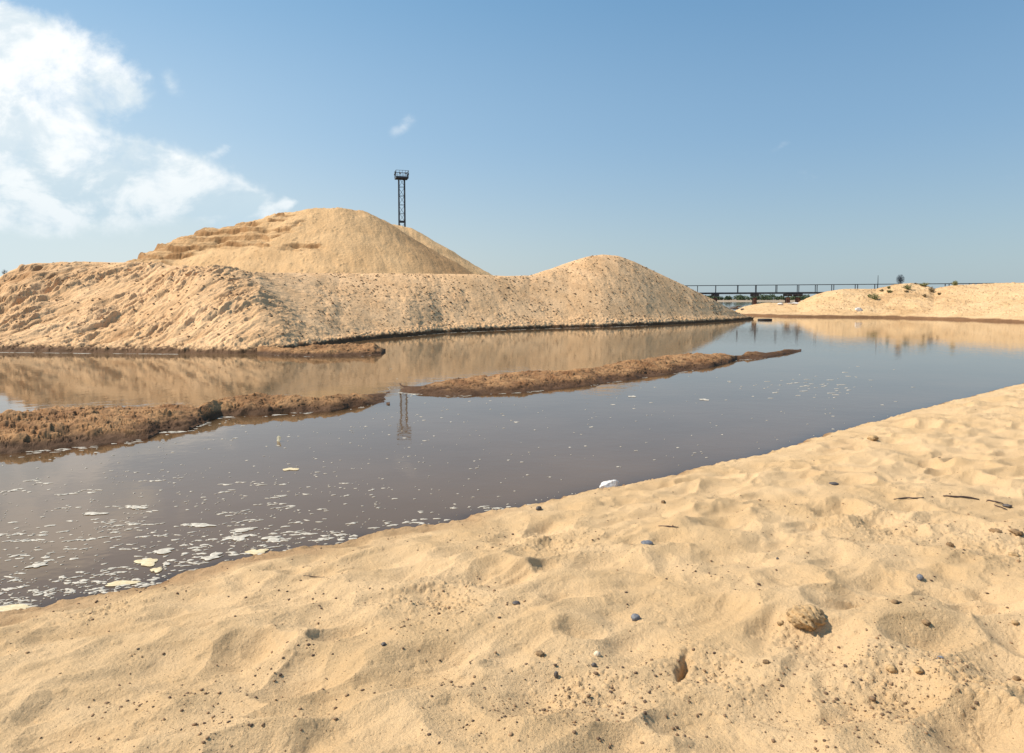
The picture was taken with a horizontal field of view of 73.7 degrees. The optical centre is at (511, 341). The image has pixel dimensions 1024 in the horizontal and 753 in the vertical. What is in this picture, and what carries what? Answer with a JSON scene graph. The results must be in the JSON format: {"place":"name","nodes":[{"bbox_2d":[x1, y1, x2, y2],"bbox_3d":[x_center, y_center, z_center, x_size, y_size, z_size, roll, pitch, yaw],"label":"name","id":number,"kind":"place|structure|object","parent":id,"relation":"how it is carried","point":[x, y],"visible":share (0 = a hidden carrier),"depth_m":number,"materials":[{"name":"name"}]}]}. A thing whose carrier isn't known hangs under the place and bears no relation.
{"place":"outdoors","nodes":[
{"label":"outdoors","id":0,"kind":"place"},
{"bbox_2d":[126,207,492,275],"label":"sand pile","id":1,"kind":"object","parent":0,"point":[329,240],"visible":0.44,"depth_m":137.06,"materials":[{"name":"beige sand"}]},
{"bbox_2d":[394,170,408,226],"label":"floodlight mast","id":2,"kind":"object","parent":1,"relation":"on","point":[402,177],"visible":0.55,"depth_m":207.09,"materials":[{"name":"metal"}]},
{"bbox_2d":[0,255,752,353],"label":"sand embankment","id":3,"kind":"structure","parent":0,"point":[97,335],"depth_m":34.43,"materials":[{"name":"beige sand"}]},
{"bbox_2d":[0,255,1022,346],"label":"slope clods","id":4,"kind":"object","parent":3,"relation":"on","point":[234,312],"visible":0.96,"depth_m":42.28,"materials":[{"name":"beige sand"}]},
{"bbox_2d":[0,383,1023,752],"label":"beach","id":5,"kind":"structure","parent":0,"point":[572,583],"depth_m":3.44,"materials":[{"name":"beige sand"}]},
{"bbox_2d":[8,408,1023,752],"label":"sand grit","id":6,"kind":"object","parent":5,"relation":"on","point":[834,700],"visible":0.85,"depth_m":2.87,"materials":[{"name":"brown sand"}]},
{"bbox_2d":[536,650,544,656],"bbox_3d":[0.130,1.458,3.180,0.045,0.026,0.047,0,3,0],"label":"sand clod","id":7,"kind":"object","parent":5,"relation":"on","point":[540,653],"visible":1,"depth_m":3.17,"materials":[{"name":"beige sand"}]},
{"bbox_2d":[593,651,600,656],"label":"pebble","id":8,"kind":"object","parent":5,"relation":"on","point":[596,653],"visible":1,"depth_m":3.17,"materials":[{"name":"white stone"}]},
{"bbox_2d":[631,613,640,620],"bbox_3d":[0.648,1.447,3.571,0.050,0.047,0.045,0,3,0],"label":"pebble","id":9,"kind":"object","parent":5,"relation":"on","point":[635,617],"visible":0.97,"depth_m":3.56,"materials":[{"name":"grey stone"}]},
{"bbox_2d":[641,540,652,544],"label":"stone","id":10,"kind":"object","parent":5,"relation":"on","point":[649,542],"visible":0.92,"depth_m":4.69,"materials":[{"name":"grey stone"}]},
{"bbox_2d":[763,659,770,663],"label":"sand clod","id":11,"kind":"object","parent":5,"relation":"on","point":[765,661],"visible":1,"depth_m":3.02,"materials":[{"name":"beige sand"}]},
{"bbox_2d":[777,620,783,625],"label":"sand clod","id":12,"kind":"object","parent":5,"relation":"on","point":[780,622],"visible":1,"depth_m":3.39,"materials":[{"name":"beige sand"}]},
{"bbox_2d":[786,604,825,631],"bbox_3d":[1.459,1.370,3.380,0.189,0.112,0.177,0,3,0],"label":"sand clod","id":13,"kind":"object","parent":5,"relation":"on","point":[810,617],"visible":1,"depth_m":3.34,"materials":[{"name":"beige sand"}]},
{"bbox_2d":[867,435,878,440],"bbox_3d":[4.461,1.198,8.436,0.131,0.077,0.149,0,3,0],"label":"sand clod","id":14,"kind":"object","parent":5,"relation":"on","point":[872,437],"visible":1,"depth_m":8.40,"materials":[{"name":"beige sand"}]},
{"bbox_2d":[886,664,897,672],"bbox_3d":[1.615,1.395,2.904,0.045,0.033,0.035,3,5,40],"label":"sand clod","id":15,"kind":"object","parent":5,"relation":"on","point":[892,668],"visible":1,"depth_m":2.89,"materials":[{"name":"beige sand"}]},
{"bbox_2d":[891,599,898,603],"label":"sand clod","id":16,"kind":"object","parent":5,"relation":"on","point":[893,601],"visible":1,"depth_m":3.44,"materials":[{"name":"beige sand"}]},
{"bbox_2d":[895,497,923,498],"bbox_3d":[3.295,1.304,5.670,0.225,0.036,0.052,2,4,23],"label":"twig","id":17,"kind":"object","parent":5,"relation":"on","point":[910,497],"visible":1,"depth_m":5.66,"materials":[{"name":"brown wood"}]},
{"bbox_2d":[913,666,923,672],"bbox_3d":[1.702,1.374,2.860,0.038,0.025,0.048,0,3,0],"label":"sand clod","id":18,"kind":"object","parent":5,"relation":"on","point":[918,669],"visible":1,"depth_m":2.85,"materials":[{"name":"beige sand"}]},
{"bbox_2d":[916,574,923,580],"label":"pebble","id":19,"kind":"object","parent":5,"relation":"on","point":[920,577],"visible":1,"depth_m":3.98,"materials":[{"name":"grey stone"}]},
{"bbox_2d":[922,619,930,625],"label":"sand clod","id":20,"kind":"object","parent":5,"relation":"on","point":[926,622],"visible":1,"depth_m":3.32,"materials":[{"name":"beige sand"}]},
{"bbox_2d":[943,495,978,499],"bbox_3d":[3.711,1.291,5.642,0.272,0.025,0.025,1,4,11],"label":"twig","id":21,"kind":"object","parent":5,"relation":"on","point":[960,496],"visible":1,"depth_m":5.64,"materials":[{"name":"wood"}]},
{"bbox_2d":[988,528,1001,532],"bbox_3d":[3.394,1.337,4.789,0.075,0.041,0.082,0,3,0],"label":"sand clod","id":22,"kind":"object","parent":5,"relation":"on","point":[993,530],"visible":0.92,"depth_m":4.78,"materials":[{"name":"brown sand"}]},
{"bbox_2d":[1002,504,1011,507],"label":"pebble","id":23,"kind":"object","parent":5,"relation":"on","point":[1007,505],"visible":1,"depth_m":5.46,"materials":[{"name":"stone"}]},
{"bbox_2d":[1008,551,1018,556],"bbox_3d":[3.168,1.350,4.313,0.054,0.040,0.065,0,3,0],"label":"sand clod","id":24,"kind":"object","parent":5,"relation":"on","point":[1012,553],"visible":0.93,"depth_m":4.30,"materials":[{"name":"beige sand"}]},
{"bbox_2d":[1007,529,1022,535],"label":"sand clod","id":25,"kind":"object","parent":5,"relation":"on","point":[1016,532],"visible":1,"depth_m":4.73,"materials":[{"name":"brown sand"}]},
{"bbox_2d":[1012,620,1019,625],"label":"sand clod","id":26,"kind":"object","parent":5,"relation":"on","point":[1015,622],"visible":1,"depth_m":3.37,"materials":[{"name":"beige sand"}]},
{"bbox_2d":[1012,675,1020,680],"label":"sand clod","id":27,"kind":"object","parent":5,"relation":"on","point":[1016,678],"visible":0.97,"depth_m":2.96,"materials":[{"name":"beige sand"}]},
{"bbox_2d":[0,302,1023,606],"bbox_3d":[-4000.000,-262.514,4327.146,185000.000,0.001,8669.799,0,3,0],"label":"water","id":28,"kind":"structure","parent":0,"point":[882,368],"depth_m":10.93,"materials":[{"name":"grey liquid"}]},
{"bbox_2d":[0,604,29,610],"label":"foam patch","id":29,"kind":"object","parent":28,"relation":"on","point":[12,607],"visible":0.88,"depth_m":4.42,"materials":[{"name":"white liquid"}]},
{"bbox_2d":[25,561,47,567],"bbox_3d":[-3.575,1.683,5.133,0.147,0.004,0.097,-3,4,-36],"label":"foam patch","id":30,"kind":"object","parent":28,"relation":"on","point":[37,564],"visible":1,"depth_m":5.14,"materials":[{"name":"white liquid"}]},
{"bbox_2d":[84,512,106,514],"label":"foam patch","id":31,"kind":"object","parent":28,"relation":"on","point":[90,513],"visible":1,"depth_m":6.36,"materials":[{"name":"white liquid"}]},
{"bbox_2d":[105,580,140,585],"bbox_3d":[-2.738,1.703,4.808,0.224,0.004,0.097,0,3,0],"label":"foam patch","id":32,"kind":"object","parent":28,"relation":"on","point":[117,583],"visible":1,"depth_m":4.81,"materials":[{"name":"beige liquid"}]},
{"bbox_2d":[131,506,147,508],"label":"foam patch","id":33,"kind":"object","parent":28,"relation":"on","point":[135,507],"visible":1,"depth_m":6.54,"materials":[{"name":"white liquid"}]},
{"bbox_2d":[134,558,157,565],"bbox_3d":[-2.781,1.679,5.204,0.216,0.004,0.137,1,4,18],"label":"foam patch","id":34,"kind":"object","parent":28,"relation":"on","point":[148,562],"visible":1,"depth_m":5.20,"materials":[{"name":"beige liquid"}]},
{"bbox_2d":[150,567,162,572],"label":"foam patch","id":35,"kind":"object","parent":28,"relation":"on","point":[158,569],"visible":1,"depth_m":5.04,"materials":[{"name":"beige liquid"}]},
{"bbox_2d":[153,548,173,553],"bbox_3d":[-2.775,1.665,5.430,0.148,0.004,0.130,0,3,0],"label":"foam patch","id":36,"kind":"object","parent":28,"relation":"on","point":[163,551],"visible":1,"depth_m":5.42,"materials":[{"name":"white liquid"}]},
{"bbox_2d":[0,391,389,455],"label":"mud bar","id":37,"kind":"object","parent":28,"relation":"in","point":[53,429],"visible":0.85,"depth_m":10.39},
{"bbox_2d":[188,523,216,526],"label":"foam patch","id":38,"kind":"object","parent":28,"relation":"on","point":[200,524],"visible":1,"depth_m":6.05,"materials":[{"name":"white liquid"}]},
{"bbox_2d":[201,552,222,559],"bbox_3d":[-2.324,1.672,5.315,0.121,0.004,0.174,1,4,22],"label":"foam patch","id":39,"kind":"object","parent":28,"relation":"on","point":[213,555],"visible":1,"depth_m":5.30,"materials":[{"name":"white liquid"}]},
{"bbox_2d":[226,534,248,539],"bbox_3d":[-2.300,1.647,5.728,0.187,0.004,0.120,-2,4,-31],"label":"foam patch","id":40,"kind":"object","parent":28,"relation":"on","point":[238,537],"visible":1,"depth_m":5.72,"materials":[{"name":"white liquid"}]},
{"bbox_2d":[230,527,257,531],"bbox_3d":[-2.325,1.635,5.921,0.227,0.004,0.104,-1,4,-15],"label":"foam patch","id":41,"kind":"object","parent":28,"relation":"on","point":[243,529],"visible":1,"depth_m":5.92,"materials":[{"name":"white liquid"}]},
{"bbox_2d":[245,549,268,553],"bbox_3d":[-2.030,1.667,5.407,0.174,0.004,0.130,0,3,0],"label":"foam patch","id":42,"kind":"object","parent":28,"relation":"on","point":[252,551],"visible":0.98,"depth_m":5.40,"materials":[{"name":"beige liquid"}]},
{"bbox_2d":[261,536,280,540],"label":"foam patch","id":43,"kind":"object","parent":28,"relation":"on","point":[272,538],"visible":1,"depth_m":5.70,"materials":[{"name":"white liquid"}]},
{"bbox_2d":[283,468,298,470],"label":"foam patch","id":44,"kind":"object","parent":28,"relation":"on","point":[291,469],"visible":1,"depth_m":8.01,"materials":[{"name":"white liquid"}]},
{"bbox_2d":[257,342,385,356],"bbox_3d":[-6.721,0.434,25.379,4.990,0.752,5.237,-2,4,-31],"label":"mud bar","id":45,"kind":"object","parent":28,"relation":"in","point":[355,349],"visible":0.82,"depth_m":24.62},
{"bbox_2d":[0,326,896,611],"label":"foam flecks","id":46,"kind":"object","parent":28,"relation":"on","point":[142,584],"visible":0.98,"depth_m":5.76,"materials":[{"name":"white liquid"}]},
{"bbox_2d":[399,349,800,396],"bbox_3d":[4.958,0.682,20.793,19.483,0.550,4.024,-3,5,-43],"label":"mud bar","id":47,"kind":"object","parent":28,"relation":"in","point":[527,381],"visible":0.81,"depth_m":16.34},
{"bbox_2d":[599,480,619,487],"bbox_3d":[1.002,1.487,7.004,0.228,0.140,0.139,-1,4,-17],"label":"plastic bag","id":48,"kind":"object","parent":28,"relation":"on","point":[611,483],"visible":0.66,"depth_m":6.96,"materials":[{"name":"white plastic"}]},
{"bbox_2d":[0,0,1023,298],"label":"sky","id":49,"kind":"structure","parent":0,"point":[784,144],"materials":[{"name":"blue"}]},
{"bbox_2d":[717,299,801,301],"bbox_3d":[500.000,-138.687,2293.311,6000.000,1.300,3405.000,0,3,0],"label":"shore","id":50,"kind":"structure","parent":0,"point":[745,300],"depth_m":653.05,"materials":[{"name":"beige sand"}]},
{"bbox_2d":[705,294,809,299],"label":"trees","id":51,"kind":"object","parent":50,"relation":"on","point":[760,297],"visible":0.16,"depth_m":697.22,"materials":[{"name":"green plant"}]},
{"bbox_2d":[735,282,1023,322],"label":"sand bank","id":52,"kind":"structure","parent":0,"point":[1006,303],"depth_m":77.91,"materials":[{"name":"beige sand"}]},
{"bbox_2d":[730,306,741,309],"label":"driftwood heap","id":53,"kind":"object","parent":52,"relation":"on","point":[733,307],"visible":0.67,"depth_m":98.56,"materials":[{"name":"grey wood"}]},
{"bbox_2d":[685,283,988,304],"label":"footbridge","id":54,"kind":"object","parent":52,"relation":"on","point":[756,293],"visible":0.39,"depth_m":102.81,"materials":[{"name":"paint"}]},
{"bbox_2d":[868,293,879,299],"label":"bush","id":55,"kind":"object","parent":52,"relation":"on","point":[874,296],"visible":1,"depth_m":81.97,"materials":[{"name":"green plant"}]},
{"bbox_2d":[896,275,904,283],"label":"round bush","id":56,"kind":"object","parent":52,"relation":"on","point":[899,278],"visible":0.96,"depth_m":89.47,"materials":[{"name":"plant"}]}
]}

